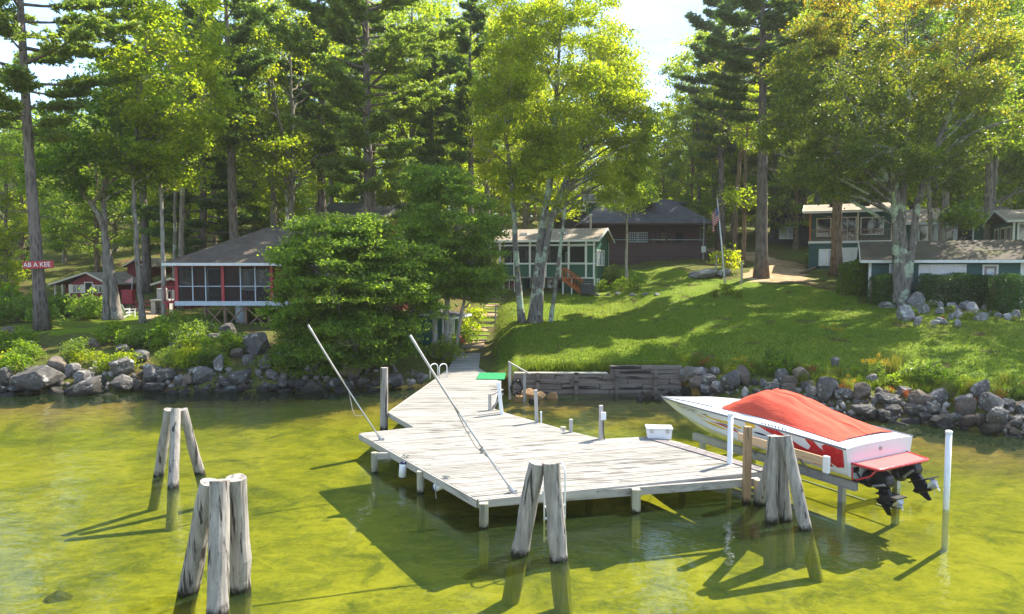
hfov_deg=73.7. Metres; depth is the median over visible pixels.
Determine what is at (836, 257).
white pine
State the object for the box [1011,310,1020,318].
boulder
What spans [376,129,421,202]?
understorey tree
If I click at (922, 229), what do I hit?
window
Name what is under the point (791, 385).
boulder
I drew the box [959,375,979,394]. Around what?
grass tuft
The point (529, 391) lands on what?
boulder
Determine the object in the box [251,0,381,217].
pine tree
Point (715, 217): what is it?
national flag
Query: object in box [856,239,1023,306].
house
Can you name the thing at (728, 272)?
boulder
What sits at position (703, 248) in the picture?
utility box
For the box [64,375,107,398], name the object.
boulder
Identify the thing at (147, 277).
pine tree
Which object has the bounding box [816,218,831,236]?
window
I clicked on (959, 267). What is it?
window
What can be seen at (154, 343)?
shrub
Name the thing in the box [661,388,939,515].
speedboat
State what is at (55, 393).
boulder
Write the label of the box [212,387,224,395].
boulder
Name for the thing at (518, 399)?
boulder
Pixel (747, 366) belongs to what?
shrub
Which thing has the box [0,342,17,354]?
juniper bush
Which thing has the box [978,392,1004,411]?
boulder
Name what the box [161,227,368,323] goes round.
porch cabin
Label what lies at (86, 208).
understorey tree
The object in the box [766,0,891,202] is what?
woodland tree
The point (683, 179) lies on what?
woodland tree
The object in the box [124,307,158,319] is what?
footpath
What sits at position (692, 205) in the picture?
understorey tree
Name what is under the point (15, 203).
understorey tree
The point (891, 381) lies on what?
juniper bush
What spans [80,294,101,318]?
shrub
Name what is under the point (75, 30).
white pine
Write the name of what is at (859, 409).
boulder
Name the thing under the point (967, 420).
boulder
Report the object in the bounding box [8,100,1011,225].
woods
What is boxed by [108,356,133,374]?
boulder
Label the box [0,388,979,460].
lake water
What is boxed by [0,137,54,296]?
understorey tree
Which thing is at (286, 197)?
tree
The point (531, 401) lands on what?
boulder
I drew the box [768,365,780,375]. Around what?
shrub
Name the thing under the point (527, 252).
window
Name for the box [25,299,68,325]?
shrub
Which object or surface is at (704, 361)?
shrub
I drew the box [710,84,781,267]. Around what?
woodland tree
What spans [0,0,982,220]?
sky
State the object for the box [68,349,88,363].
shrub
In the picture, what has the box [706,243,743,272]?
shrub
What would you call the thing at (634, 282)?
shrub
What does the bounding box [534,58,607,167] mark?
woodland tree
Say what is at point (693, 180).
understorey tree
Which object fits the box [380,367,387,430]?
mooring pile
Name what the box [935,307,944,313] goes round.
boulder
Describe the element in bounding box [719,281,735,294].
shrub
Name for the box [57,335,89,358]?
juniper bush
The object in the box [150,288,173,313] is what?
outdoor fireplace
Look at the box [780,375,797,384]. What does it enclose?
boulder
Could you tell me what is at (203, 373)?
boulder
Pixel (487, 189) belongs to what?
woodland tree
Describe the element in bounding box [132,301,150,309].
picnic table
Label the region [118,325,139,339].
shrub
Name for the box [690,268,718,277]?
boulder
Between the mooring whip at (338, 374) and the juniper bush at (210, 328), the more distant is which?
the juniper bush at (210, 328)
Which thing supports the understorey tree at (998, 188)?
on the terrain at (73, 265)
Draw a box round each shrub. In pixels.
[0,260,30,284]
[0,282,26,301]
[0,295,21,322]
[0,327,11,340]
[0,330,11,346]
[0,348,21,368]
[0,349,39,374]
[4,337,42,356]
[6,326,39,347]
[10,346,32,364]
[19,342,48,360]
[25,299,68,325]
[48,292,79,317]
[49,301,68,317]
[62,286,101,320]
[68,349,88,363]
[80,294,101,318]
[86,347,108,363]
[90,318,128,344]
[93,354,112,371]
[100,346,145,369]
[113,328,142,347]
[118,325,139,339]
[140,314,184,351]
[147,336,167,350]
[169,327,196,343]
[169,340,211,366]
[170,334,197,351]
[175,347,202,369]
[194,335,221,349]
[212,330,241,349]
[214,352,231,368]
[217,328,247,353]
[272,365,288,373]
[428,333,465,363]
[452,325,478,344]
[460,317,485,334]
[463,303,487,323]
[596,279,609,291]
[612,276,632,288]
[624,273,647,289]
[697,357,711,363]
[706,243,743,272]
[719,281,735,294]
[726,363,737,372]
[735,362,754,374]
[760,349,800,375]
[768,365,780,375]
[807,365,819,372]
[824,365,835,374]
[850,365,864,374]
[865,273,892,305]
[884,372,903,384]
[897,368,920,378]
[914,361,956,383]
[934,371,962,388]
[937,372,963,385]
[944,304,955,311]
[960,311,974,319]
[960,373,974,384]
[992,390,1007,397]
[996,390,1010,398]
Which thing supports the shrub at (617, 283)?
on the terrain at (73, 265)
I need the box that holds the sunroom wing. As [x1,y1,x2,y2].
[982,209,1023,239]
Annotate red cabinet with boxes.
[120,277,135,310]
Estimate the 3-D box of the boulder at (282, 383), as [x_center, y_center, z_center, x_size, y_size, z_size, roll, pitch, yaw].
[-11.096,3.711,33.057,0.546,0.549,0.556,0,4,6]
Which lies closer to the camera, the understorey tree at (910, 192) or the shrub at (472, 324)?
the shrub at (472, 324)
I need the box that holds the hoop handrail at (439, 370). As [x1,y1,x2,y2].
[430,363,446,378]
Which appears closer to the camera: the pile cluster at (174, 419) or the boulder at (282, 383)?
the pile cluster at (174, 419)
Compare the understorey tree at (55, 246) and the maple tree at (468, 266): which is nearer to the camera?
the maple tree at (468, 266)
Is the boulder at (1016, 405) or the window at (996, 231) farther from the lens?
the window at (996, 231)
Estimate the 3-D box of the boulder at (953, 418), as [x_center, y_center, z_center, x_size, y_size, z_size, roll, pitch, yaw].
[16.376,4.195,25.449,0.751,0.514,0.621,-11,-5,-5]
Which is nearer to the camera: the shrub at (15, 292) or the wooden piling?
the wooden piling
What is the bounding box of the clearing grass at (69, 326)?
[0,308,257,339]
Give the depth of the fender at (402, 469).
18.82 m
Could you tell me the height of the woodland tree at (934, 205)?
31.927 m
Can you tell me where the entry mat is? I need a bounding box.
[476,372,505,379]
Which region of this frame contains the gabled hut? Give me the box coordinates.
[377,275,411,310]
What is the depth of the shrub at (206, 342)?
35.19 m
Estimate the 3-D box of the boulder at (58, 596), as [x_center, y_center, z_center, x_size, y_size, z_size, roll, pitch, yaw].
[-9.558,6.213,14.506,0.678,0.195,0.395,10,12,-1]
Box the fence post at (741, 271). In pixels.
[741,261,742,282]
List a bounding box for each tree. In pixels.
[0,44,183,320]
[0,85,43,228]
[0,110,26,203]
[0,122,88,275]
[0,132,38,246]
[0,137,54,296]
[20,89,153,271]
[35,141,108,262]
[46,117,109,234]
[53,112,156,251]
[74,1,193,293]
[80,0,246,322]
[110,194,151,228]
[111,9,239,277]
[112,66,237,316]
[116,79,241,277]
[124,0,268,256]
[130,0,249,308]
[191,95,259,245]
[195,92,316,235]
[198,149,266,213]
[210,0,351,224]
[213,0,336,226]
[242,10,352,219]
[243,208,457,377]
[249,108,311,226]
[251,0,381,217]
[278,20,371,202]
[295,120,348,217]
[315,130,404,204]
[322,0,409,202]
[336,0,456,202]
[354,0,481,202]
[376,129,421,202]
[380,0,491,214]
[388,160,518,360]
[389,28,466,255]
[418,63,490,214]
[427,8,552,262]
[457,0,673,322]
[468,1,563,229]
[473,149,518,215]
[476,90,584,230]
[509,148,551,218]
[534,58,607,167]
[576,170,661,279]
[581,128,611,180]
[622,144,669,193]
[640,117,677,200]
[646,115,691,199]
[652,148,684,200]
[653,30,738,241]
[656,125,718,239]
[657,19,772,234]
[657,119,711,195]
[659,126,708,203]
[669,0,775,250]
[676,28,789,237]
[676,124,746,213]
[690,38,793,261]
[702,141,791,231]
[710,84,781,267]
[725,0,822,242]
[728,68,855,248]
[740,0,1023,306]
[746,199,792,225]
[750,10,841,204]
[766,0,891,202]
[784,154,825,204]
[806,38,934,204]
[806,56,886,204]
[846,0,944,93]
[850,34,965,208]
[859,0,943,239]
[867,3,1006,207]
[870,0,1023,240]
[907,27,1023,206]
[908,55,955,208]
[922,0,1023,239]
[938,49,1021,207]
[977,73,1023,202]
[980,1,1023,118]
[996,37,1023,152]
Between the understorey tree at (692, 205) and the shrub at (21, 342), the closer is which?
the shrub at (21, 342)
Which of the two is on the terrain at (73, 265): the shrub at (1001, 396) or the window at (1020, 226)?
the shrub at (1001, 396)
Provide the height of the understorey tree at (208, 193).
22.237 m
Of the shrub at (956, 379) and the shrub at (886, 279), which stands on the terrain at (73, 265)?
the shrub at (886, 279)
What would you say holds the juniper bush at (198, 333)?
on the terrain at (73, 265)
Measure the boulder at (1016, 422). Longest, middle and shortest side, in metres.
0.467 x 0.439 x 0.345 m
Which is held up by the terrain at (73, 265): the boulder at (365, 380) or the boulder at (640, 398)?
the boulder at (365, 380)
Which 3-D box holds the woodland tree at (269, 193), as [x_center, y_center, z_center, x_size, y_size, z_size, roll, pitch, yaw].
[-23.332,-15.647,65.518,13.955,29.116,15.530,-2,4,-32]
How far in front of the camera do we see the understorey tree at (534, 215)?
116.40 m
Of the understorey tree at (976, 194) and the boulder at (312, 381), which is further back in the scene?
the understorey tree at (976, 194)
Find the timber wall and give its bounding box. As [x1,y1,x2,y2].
[513,365,681,400]
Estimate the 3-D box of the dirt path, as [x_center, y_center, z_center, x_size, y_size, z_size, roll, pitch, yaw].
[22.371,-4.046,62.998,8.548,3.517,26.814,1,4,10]
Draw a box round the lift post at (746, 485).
[741,426,751,544]
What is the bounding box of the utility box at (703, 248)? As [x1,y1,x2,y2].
[701,233,705,259]
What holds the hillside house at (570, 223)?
on the terrain at (73, 265)
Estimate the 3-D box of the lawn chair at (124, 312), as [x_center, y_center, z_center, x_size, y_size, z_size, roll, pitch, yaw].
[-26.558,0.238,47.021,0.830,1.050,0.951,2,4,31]
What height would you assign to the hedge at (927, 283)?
2.325 m
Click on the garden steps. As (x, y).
(489, 307)
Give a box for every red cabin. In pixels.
[47,272,136,298]
[122,258,171,276]
[150,278,202,309]
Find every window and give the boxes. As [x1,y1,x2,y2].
[68,285,83,292]
[91,285,101,292]
[168,290,174,299]
[241,269,269,289]
[503,279,515,291]
[526,251,533,264]
[547,250,550,264]
[547,279,560,287]
[569,246,584,262]
[583,194,594,206]
[596,250,598,265]
[599,250,601,265]
[602,250,604,265]
[653,232,664,242]
[779,227,792,238]
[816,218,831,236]
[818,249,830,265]
[842,217,856,240]
[860,217,883,234]
[918,224,935,240]
[918,264,930,284]
[930,264,955,287]
[936,224,955,240]
[955,225,973,239]
[955,264,966,287]
[994,228,998,239]
[1000,227,1005,239]
[1006,226,1011,239]
[1017,223,1023,239]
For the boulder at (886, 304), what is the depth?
40.61 m
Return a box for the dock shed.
[406,309,471,348]
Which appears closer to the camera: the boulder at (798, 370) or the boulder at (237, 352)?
the boulder at (798, 370)
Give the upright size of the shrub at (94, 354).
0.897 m
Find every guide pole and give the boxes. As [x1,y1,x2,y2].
[726,412,733,524]
[941,430,952,550]
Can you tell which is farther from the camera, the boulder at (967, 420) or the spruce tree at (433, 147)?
the spruce tree at (433, 147)
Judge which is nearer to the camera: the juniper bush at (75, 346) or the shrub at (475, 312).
the juniper bush at (75, 346)
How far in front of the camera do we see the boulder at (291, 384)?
33.08 m
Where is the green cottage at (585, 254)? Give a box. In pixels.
[494,214,614,293]
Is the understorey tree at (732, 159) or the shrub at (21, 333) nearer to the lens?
the shrub at (21, 333)
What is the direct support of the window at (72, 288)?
in the red cabin at (84, 281)
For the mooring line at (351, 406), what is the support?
hanging from the mooring whip at (338, 374)
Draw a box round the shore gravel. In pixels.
[0,357,1023,450]
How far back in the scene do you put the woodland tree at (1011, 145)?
46.66 m
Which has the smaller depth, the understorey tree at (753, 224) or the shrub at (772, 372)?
the shrub at (772, 372)
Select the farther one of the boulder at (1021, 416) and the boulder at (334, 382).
the boulder at (334, 382)
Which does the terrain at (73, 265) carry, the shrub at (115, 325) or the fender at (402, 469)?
the shrub at (115, 325)
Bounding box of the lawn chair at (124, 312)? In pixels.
[120,304,135,317]
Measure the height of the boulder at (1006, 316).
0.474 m
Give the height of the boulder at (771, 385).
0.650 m
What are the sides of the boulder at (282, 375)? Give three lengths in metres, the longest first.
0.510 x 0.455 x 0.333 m
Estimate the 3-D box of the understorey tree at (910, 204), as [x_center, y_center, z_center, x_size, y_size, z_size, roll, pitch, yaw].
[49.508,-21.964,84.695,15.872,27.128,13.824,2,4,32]
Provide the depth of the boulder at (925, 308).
38.28 m
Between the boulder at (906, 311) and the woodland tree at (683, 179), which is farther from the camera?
the woodland tree at (683, 179)
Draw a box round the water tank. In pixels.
[235,300,243,322]
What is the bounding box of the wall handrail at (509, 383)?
[508,361,529,405]
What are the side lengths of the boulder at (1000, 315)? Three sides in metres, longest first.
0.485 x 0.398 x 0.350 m
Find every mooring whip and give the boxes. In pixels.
[307,325,384,440]
[409,335,517,493]
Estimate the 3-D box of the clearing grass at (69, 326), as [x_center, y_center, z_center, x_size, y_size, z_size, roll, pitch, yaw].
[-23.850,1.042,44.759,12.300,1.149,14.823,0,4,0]
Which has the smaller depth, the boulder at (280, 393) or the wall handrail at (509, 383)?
the wall handrail at (509, 383)
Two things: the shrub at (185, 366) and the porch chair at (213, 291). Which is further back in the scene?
the porch chair at (213, 291)
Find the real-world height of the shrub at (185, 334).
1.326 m
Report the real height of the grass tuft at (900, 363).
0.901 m
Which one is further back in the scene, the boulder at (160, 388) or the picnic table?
the picnic table
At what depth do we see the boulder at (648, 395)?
30.46 m
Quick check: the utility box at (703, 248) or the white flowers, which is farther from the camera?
the utility box at (703, 248)
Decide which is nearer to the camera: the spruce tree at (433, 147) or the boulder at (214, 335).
the boulder at (214, 335)
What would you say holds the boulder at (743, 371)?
on the terrain at (73, 265)
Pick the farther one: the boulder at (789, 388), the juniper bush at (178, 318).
the juniper bush at (178, 318)
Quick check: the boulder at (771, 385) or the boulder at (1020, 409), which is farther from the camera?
the boulder at (771, 385)
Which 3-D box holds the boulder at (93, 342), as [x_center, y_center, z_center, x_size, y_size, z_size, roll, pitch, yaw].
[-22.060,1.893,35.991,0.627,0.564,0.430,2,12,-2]
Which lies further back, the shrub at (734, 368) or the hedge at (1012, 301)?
the hedge at (1012, 301)
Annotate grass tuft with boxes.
[709,288,718,297]
[721,360,738,374]
[735,290,743,297]
[794,370,809,386]
[821,369,837,379]
[832,364,847,376]
[840,379,853,390]
[879,354,902,374]
[886,351,908,369]
[939,381,958,401]
[940,385,955,399]
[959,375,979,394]
[989,379,1003,395]
[998,372,1014,385]
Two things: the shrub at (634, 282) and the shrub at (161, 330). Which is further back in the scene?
the shrub at (634, 282)
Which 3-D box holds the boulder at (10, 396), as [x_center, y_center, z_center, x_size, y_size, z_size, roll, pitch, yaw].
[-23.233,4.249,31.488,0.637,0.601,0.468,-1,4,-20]
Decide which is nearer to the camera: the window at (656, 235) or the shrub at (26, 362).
the shrub at (26, 362)
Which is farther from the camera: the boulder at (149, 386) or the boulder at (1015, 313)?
the boulder at (1015, 313)
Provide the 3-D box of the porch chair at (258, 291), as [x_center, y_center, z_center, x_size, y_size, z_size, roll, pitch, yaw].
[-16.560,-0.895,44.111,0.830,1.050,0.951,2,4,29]
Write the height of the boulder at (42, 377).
1.166 m
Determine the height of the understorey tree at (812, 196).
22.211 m
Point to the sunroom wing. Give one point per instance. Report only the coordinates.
(1008, 225)
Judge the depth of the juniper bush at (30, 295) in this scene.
46.99 m
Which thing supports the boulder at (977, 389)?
on the terrain at (73, 265)
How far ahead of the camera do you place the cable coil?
29.98 m
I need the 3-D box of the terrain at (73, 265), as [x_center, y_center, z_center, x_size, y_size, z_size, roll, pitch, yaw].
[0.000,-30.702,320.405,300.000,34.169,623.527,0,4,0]
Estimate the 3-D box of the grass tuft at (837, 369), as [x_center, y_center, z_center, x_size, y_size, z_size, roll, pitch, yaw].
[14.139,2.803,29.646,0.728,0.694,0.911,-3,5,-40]
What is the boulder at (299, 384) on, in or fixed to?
on the terrain at (73, 265)
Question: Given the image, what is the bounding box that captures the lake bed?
[0,373,1023,613]
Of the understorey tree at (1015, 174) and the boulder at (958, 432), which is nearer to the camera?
the boulder at (958, 432)
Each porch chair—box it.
[208,285,220,300]
[246,285,264,300]
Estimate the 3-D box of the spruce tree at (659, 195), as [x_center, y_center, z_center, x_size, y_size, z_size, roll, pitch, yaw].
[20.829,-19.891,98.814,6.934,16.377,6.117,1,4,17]
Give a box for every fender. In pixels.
[399,461,406,478]
[432,484,442,491]
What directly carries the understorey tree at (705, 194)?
on the terrain at (73, 265)
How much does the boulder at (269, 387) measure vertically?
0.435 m
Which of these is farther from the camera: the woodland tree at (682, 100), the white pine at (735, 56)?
the woodland tree at (682, 100)
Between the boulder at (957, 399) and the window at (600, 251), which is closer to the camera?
the boulder at (957, 399)
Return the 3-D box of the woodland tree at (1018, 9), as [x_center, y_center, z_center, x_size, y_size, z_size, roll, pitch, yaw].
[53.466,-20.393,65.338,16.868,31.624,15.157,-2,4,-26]
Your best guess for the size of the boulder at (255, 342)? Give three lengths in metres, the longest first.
1.701 x 1.525 x 1.224 m
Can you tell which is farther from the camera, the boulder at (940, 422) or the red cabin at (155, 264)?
the red cabin at (155, 264)
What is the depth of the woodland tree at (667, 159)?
85.81 m
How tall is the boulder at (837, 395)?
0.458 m
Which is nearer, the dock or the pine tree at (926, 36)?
the dock
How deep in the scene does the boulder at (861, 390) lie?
27.47 m
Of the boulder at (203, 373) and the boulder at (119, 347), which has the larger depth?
the boulder at (119, 347)
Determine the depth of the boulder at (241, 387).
32.63 m
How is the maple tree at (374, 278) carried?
on the terrain at (73, 265)
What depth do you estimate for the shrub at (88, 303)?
45.23 m
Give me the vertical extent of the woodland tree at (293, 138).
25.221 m
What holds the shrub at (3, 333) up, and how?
on the terrain at (73, 265)
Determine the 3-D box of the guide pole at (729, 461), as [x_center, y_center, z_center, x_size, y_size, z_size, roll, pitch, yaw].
[5.908,4.411,18.544,0.164,3.129,0.164,0,4,0]
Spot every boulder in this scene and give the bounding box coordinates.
[0,326,17,336]
[0,367,13,385]
[0,386,8,393]
[0,392,15,404]
[8,385,25,392]
[11,365,67,389]
[24,388,36,393]
[44,590,72,603]
[47,356,65,370]
[47,386,66,400]
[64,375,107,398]
[65,363,80,376]
[73,370,94,383]
[88,338,100,346]
[102,393,115,401]
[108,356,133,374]
[109,374,134,389]
[115,344,129,352]
[130,380,147,391]
[134,349,149,360]
[142,381,167,393]
[143,364,161,381]
[143,384,164,393]
[150,391,164,399]
[155,367,175,382]
[167,343,184,352]
[174,376,182,386]
[178,392,189,401]
[182,374,192,385]
[193,366,212,384]
[198,389,211,400]
[206,333,222,340]
[212,354,223,372]
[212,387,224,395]
[218,323,238,336]
[218,377,232,386]
[218,385,239,399]
[228,370,250,385]
[230,348,243,357]
[237,384,247,392]
[241,332,270,354]
[242,354,254,365]
[256,386,266,395]
[257,354,271,371]
[263,382,276,390]
[266,369,277,379]
[274,388,292,398]
[277,378,288,388]
[279,372,288,377]
[288,380,295,388]
[295,379,306,390]
[300,383,324,398]
[305,360,326,376]
[305,379,315,384]
[327,378,343,387]
[331,387,348,400]
[338,363,361,378]
[354,378,366,387]
[355,378,367,387]
[365,389,379,397]
[388,373,402,386]
[403,387,414,395]
[514,395,523,403]
[521,388,533,402]
[528,398,538,404]
[530,391,545,403]
[546,392,557,400]
[636,394,643,403]
[641,389,654,404]
[653,393,663,403]
[667,388,681,395]
[677,366,699,381]
[679,366,706,376]
[679,386,691,395]
[688,376,702,387]
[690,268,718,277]
[699,384,712,396]
[700,373,716,384]
[710,367,720,374]
[710,381,724,392]
[716,268,731,276]
[720,370,739,390]
[737,365,749,385]
[759,379,766,387]
[764,382,779,389]
[774,368,788,380]
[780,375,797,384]
[781,383,796,387]
[781,385,796,392]
[792,366,810,380]
[801,380,814,388]
[805,385,816,395]
[808,396,820,402]
[816,376,838,401]
[831,357,838,365]
[834,390,844,399]
[837,388,852,399]
[850,404,871,414]
[853,382,870,399]
[855,416,866,422]
[858,406,877,418]
[866,374,878,383]
[873,391,897,403]
[877,409,895,422]
[878,301,895,307]
[883,404,901,415]
[893,421,908,431]
[896,304,914,320]
[897,386,911,395]
[900,418,919,428]
[905,403,926,416]
[907,292,925,309]
[907,389,935,404]
[913,319,921,324]
[917,413,932,420]
[921,303,929,313]
[925,402,941,414]
[929,387,948,401]
[929,414,951,429]
[930,320,940,323]
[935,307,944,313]
[935,317,948,324]
[941,413,961,424]
[948,313,954,318]
[951,429,964,435]
[954,311,962,317]
[954,394,972,403]
[954,397,976,415]
[955,319,960,325]
[958,300,969,308]
[958,414,974,426]
[966,302,979,312]
[970,379,989,400]
[972,312,987,320]
[974,413,985,427]
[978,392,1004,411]
[979,423,1002,434]
[986,406,1007,423]
[994,312,1002,317]
[1001,422,1012,430]
[1002,398,1015,407]
[1003,313,1011,319]
[1003,433,1023,445]
[1009,418,1022,427]
[1009,428,1021,435]
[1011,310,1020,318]
[1013,401,1023,409]
[1014,414,1023,422]
[1017,403,1023,413]
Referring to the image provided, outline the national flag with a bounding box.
[711,207,719,231]
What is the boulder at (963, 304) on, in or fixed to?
on the terrain at (73, 265)
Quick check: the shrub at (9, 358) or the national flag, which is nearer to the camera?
the shrub at (9, 358)
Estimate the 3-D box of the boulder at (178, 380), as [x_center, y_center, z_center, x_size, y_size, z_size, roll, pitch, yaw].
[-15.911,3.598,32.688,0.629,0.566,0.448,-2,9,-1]
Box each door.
[84,282,93,298]
[207,268,221,298]
[449,319,454,346]
[565,252,575,264]
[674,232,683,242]
[842,247,853,266]
[852,247,857,260]
[982,265,998,300]
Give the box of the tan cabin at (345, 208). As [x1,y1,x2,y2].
[326,202,408,238]
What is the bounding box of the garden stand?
[715,255,723,268]
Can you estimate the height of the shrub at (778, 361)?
1.294 m
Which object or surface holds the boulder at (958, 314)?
on the terrain at (73, 265)
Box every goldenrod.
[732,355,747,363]
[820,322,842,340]
[840,374,855,389]
[862,353,888,374]
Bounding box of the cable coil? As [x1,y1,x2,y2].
[510,378,522,395]
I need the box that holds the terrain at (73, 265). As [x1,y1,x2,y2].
[0,216,1023,435]
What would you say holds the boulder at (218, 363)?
on the terrain at (73, 265)
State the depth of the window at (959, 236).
60.40 m
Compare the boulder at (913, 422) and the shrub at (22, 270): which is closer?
the boulder at (913, 422)
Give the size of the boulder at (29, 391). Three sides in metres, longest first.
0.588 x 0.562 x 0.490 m
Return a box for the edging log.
[799,266,816,273]
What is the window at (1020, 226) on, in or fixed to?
in the sunroom wing
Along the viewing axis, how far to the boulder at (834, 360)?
31.12 m
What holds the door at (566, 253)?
in the green cottage at (585, 254)
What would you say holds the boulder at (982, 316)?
on the terrain at (73, 265)
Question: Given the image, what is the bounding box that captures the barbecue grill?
[581,281,594,295]
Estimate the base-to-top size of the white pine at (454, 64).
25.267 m
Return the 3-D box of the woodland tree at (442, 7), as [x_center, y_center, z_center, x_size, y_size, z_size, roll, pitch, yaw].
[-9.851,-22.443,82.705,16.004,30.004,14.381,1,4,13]
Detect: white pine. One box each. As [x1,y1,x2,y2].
[0,0,144,331]
[160,0,292,239]
[247,0,470,309]
[429,0,504,236]
[694,0,830,277]
[791,0,883,274]
[986,1,1023,202]
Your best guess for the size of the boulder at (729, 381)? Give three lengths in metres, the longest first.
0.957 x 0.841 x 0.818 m
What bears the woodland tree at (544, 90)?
on the terrain at (73, 265)
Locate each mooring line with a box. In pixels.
[348,391,363,415]
[454,408,486,456]
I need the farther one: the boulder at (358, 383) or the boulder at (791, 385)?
the boulder at (358, 383)
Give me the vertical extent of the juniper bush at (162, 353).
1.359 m
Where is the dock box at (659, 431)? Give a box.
[645,424,672,439]
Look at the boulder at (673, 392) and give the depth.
31.28 m
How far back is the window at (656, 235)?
70.26 m
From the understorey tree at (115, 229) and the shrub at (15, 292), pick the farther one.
the understorey tree at (115, 229)
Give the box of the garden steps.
[460,299,503,348]
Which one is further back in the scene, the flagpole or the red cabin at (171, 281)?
the red cabin at (171, 281)
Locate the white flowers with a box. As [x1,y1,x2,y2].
[926,300,937,307]
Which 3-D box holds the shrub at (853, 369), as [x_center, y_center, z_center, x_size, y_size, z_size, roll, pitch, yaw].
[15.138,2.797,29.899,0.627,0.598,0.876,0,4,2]
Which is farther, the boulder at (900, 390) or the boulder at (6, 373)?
the boulder at (6, 373)
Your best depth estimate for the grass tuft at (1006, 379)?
26.95 m
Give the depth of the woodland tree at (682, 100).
86.69 m
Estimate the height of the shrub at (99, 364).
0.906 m
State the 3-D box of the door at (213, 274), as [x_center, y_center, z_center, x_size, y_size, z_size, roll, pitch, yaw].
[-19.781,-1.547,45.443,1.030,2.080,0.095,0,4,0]
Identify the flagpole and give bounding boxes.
[716,197,725,283]
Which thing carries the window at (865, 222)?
in the balcony house at (856, 221)
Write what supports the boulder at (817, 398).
on the terrain at (73, 265)
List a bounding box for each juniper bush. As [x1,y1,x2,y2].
[0,295,32,322]
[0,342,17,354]
[7,287,52,312]
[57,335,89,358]
[130,327,156,347]
[143,308,202,335]
[148,345,181,367]
[162,319,215,348]
[174,313,218,336]
[186,348,219,368]
[203,345,228,364]
[229,341,246,351]
[602,263,624,283]
[761,346,788,362]
[885,377,902,384]
[898,358,933,381]
[966,370,987,381]
[989,385,997,394]
[1004,384,1023,400]
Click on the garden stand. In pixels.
(716, 256)
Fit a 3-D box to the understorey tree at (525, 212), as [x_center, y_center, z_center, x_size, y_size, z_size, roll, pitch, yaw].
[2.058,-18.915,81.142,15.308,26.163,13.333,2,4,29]
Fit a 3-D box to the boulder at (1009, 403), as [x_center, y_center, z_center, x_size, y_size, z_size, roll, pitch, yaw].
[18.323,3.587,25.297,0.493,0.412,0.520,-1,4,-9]
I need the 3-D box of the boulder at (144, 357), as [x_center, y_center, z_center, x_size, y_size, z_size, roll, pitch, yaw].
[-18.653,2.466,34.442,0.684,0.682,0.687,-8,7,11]
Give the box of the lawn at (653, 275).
[492,266,1023,388]
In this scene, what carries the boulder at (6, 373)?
on the terrain at (73, 265)
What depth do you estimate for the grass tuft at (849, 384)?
28.21 m
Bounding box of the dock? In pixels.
[359,353,762,574]
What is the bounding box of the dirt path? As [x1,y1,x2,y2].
[706,248,814,283]
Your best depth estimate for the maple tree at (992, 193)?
56.41 m
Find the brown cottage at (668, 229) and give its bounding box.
[573,197,712,263]
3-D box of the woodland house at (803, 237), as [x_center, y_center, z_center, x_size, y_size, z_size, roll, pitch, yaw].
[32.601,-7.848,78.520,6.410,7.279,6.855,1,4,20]
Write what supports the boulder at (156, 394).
on the terrain at (73, 265)
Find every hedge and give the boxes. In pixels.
[835,259,867,295]
[915,272,996,306]
[984,273,1023,314]
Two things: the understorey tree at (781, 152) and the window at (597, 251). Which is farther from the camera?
the understorey tree at (781, 152)
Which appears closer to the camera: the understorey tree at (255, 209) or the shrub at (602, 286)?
the shrub at (602, 286)
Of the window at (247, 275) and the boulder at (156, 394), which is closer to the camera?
the boulder at (156, 394)
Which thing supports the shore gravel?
on the terrain at (73, 265)
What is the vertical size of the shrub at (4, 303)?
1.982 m
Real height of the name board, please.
0.420 m
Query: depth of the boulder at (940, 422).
25.32 m
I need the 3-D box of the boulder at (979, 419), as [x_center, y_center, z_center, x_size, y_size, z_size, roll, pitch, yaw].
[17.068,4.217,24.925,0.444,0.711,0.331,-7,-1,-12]
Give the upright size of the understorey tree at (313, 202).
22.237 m
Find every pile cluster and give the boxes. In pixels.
[147,408,205,531]
[173,473,251,613]
[502,460,572,613]
[750,434,823,582]
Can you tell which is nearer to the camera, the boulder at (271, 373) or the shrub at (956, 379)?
the shrub at (956, 379)
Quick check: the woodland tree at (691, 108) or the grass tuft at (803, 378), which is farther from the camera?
the woodland tree at (691, 108)
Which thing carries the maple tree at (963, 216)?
on the terrain at (73, 265)
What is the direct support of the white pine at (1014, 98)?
on the terrain at (73, 265)
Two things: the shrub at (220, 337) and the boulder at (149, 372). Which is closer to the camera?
the boulder at (149, 372)
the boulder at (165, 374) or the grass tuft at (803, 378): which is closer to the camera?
the grass tuft at (803, 378)
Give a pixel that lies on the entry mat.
(490, 376)
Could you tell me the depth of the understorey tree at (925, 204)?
92.10 m
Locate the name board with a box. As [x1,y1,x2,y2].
[22,260,53,268]
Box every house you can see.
[553,182,603,228]
[768,210,808,245]
[802,202,891,268]
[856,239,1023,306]
[906,206,1023,240]
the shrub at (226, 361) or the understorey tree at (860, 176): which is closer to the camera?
the shrub at (226, 361)
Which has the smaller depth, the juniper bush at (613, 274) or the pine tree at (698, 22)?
the juniper bush at (613, 274)
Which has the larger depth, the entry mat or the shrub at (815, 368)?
the entry mat
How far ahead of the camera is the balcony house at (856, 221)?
56.51 m
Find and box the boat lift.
[692,432,900,543]
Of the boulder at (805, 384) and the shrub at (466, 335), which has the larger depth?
the shrub at (466, 335)

